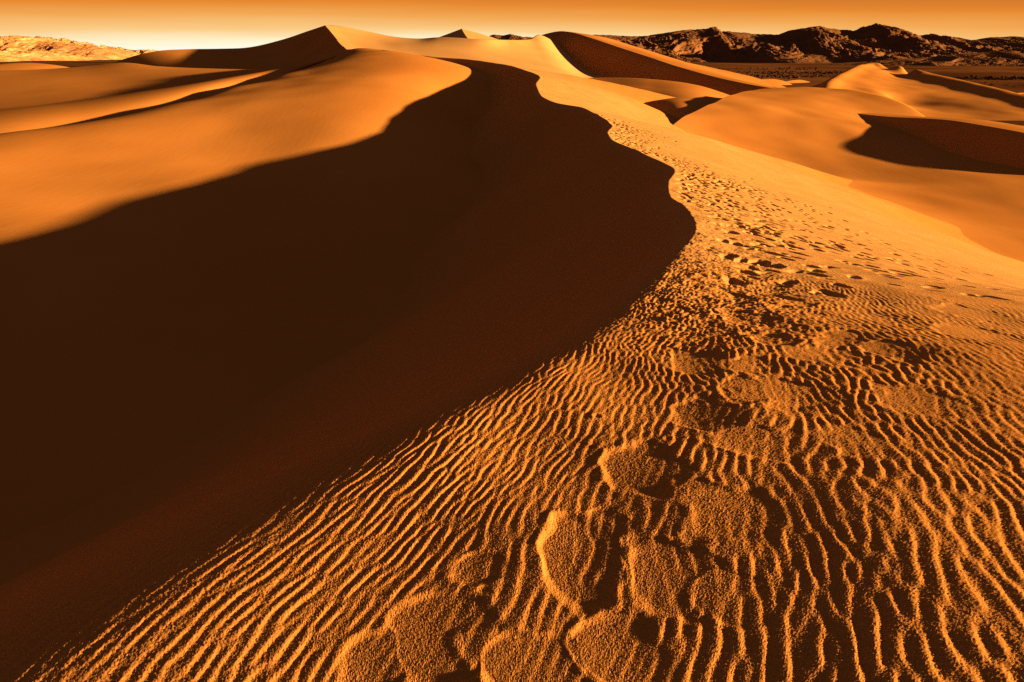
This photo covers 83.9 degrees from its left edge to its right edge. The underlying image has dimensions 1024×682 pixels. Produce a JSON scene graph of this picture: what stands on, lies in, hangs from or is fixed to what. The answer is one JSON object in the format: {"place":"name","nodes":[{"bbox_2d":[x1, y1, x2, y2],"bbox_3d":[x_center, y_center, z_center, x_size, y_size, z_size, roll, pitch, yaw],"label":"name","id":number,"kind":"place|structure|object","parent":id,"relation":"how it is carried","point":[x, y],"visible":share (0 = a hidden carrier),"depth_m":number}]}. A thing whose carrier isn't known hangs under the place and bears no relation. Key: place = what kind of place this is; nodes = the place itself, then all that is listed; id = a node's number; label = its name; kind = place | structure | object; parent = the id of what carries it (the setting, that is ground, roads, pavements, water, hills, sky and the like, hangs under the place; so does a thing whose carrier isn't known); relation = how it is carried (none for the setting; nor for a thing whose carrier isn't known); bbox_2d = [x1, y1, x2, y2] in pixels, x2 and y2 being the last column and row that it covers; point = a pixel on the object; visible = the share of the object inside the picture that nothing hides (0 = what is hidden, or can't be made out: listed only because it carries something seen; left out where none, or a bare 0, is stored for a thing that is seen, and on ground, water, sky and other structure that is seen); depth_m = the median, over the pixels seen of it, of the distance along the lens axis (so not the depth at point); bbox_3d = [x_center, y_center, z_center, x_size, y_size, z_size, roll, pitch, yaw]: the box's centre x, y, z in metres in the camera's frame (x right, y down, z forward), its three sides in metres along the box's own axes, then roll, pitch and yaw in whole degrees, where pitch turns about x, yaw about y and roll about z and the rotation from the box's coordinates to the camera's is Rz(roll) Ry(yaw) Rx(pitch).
{"place":"outdoors","nodes":[
{"label":"outdoors","id":0,"kind":"place"},
{"bbox_2d":[0,63,69,69],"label":"sand dune","id":1,"kind":"structure","parent":0,"point":[21,66],"depth_m":283.28},
{"bbox_2d":[0,35,158,61],"bbox_3d":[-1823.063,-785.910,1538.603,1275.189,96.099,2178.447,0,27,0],"label":"mountain range","id":2,"kind":"structure","parent":0,"point":[21,48],"depth_m":1701.08},
{"bbox_2d":[0,55,336,132],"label":"sand dune","id":3,"kind":"structure","parent":0,"point":[39,99],"depth_m":151.68},
{"bbox_2d":[114,25,345,69],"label":"sand dune","id":4,"kind":"structure","parent":0,"point":[308,46],"depth_m":262.20},
{"bbox_2d":[0,48,490,542],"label":"sand dune","id":5,"kind":"structure","parent":0,"point":[176,278],"depth_m":46.73},
{"bbox_2d":[325,25,603,77],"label":"sand dune","id":6,"kind":"structure","parent":0,"point":[540,52],"depth_m":260.06},
{"bbox_2d":[441,29,498,39],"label":"sand dune","id":7,"kind":"structure","parent":0,"point":[461,33],"depth_m":337.75},
{"bbox_2d":[490,34,532,39],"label":"mountain range","id":8,"kind":"structure","parent":0,"point":[508,37],"depth_m":2005.82},
{"bbox_2d":[0,49,1023,681],"label":"sand dune","id":9,"kind":"structure","parent":0,"point":[622,383],"depth_m":2.89},
{"bbox_2d":[0,60,1023,125],"bbox_3d":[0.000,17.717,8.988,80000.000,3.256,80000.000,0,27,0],"label":"desert floor","id":10,"kind":"structure","parent":0,"point":[981,72],"depth_m":717.76},
{"bbox_2d":[722,67,1023,86],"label":"desert scrub","id":11,"kind":"object","parent":10,"relation":"on","point":[777,74],"visible":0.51,"depth_m":532.36},
{"bbox_2d":[0,0,1023,50],"label":"sky","id":12,"kind":"structure","parent":0,"point":[159,25]},
{"bbox_2d":[531,31,785,94],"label":"sand dune","id":13,"kind":"structure","parent":0,"point":[604,57],"depth_m":300.23},
{"bbox_2d":[589,78,728,119],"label":"sand dune","id":14,"kind":"structure","parent":0,"point":[689,99],"depth_m":172.95},
{"bbox_2d":[762,79,791,84],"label":"sand dune","id":15,"kind":"structure","parent":0,"point":[778,82],"depth_m":388.38},
{"bbox_2d":[786,80,808,82],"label":"sand dune","id":16,"kind":"structure","parent":0,"point":[797,81],"depth_m":413.53},
{"bbox_2d":[595,23,1023,62],"bbox_3d":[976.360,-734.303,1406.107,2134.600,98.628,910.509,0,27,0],"label":"mountain range","id":17,"kind":"structure","parent":0,"point":[822,44],"depth_m":1382.25},
{"bbox_2d":[674,87,1023,261],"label":"sand dune","id":18,"kind":"structure","parent":0,"point":[831,131],"depth_m":103.62},
{"bbox_2d":[810,63,1023,120],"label":"sand dune","id":19,"kind":"structure","parent":0,"point":[925,94],"depth_m":219.58},
{"bbox_2d":[824,51,1023,66],"bbox_3d":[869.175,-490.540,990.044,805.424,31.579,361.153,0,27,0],"label":"mountain range","id":20,"kind":"structure","parent":0,"point":[998,58],"depth_m":990.43},
{"bbox_2d":[858,113,1023,167],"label":"sand dune","id":21,"kind":"structure","parent":0,"point":[994,142],"depth_m":109.95}
]}

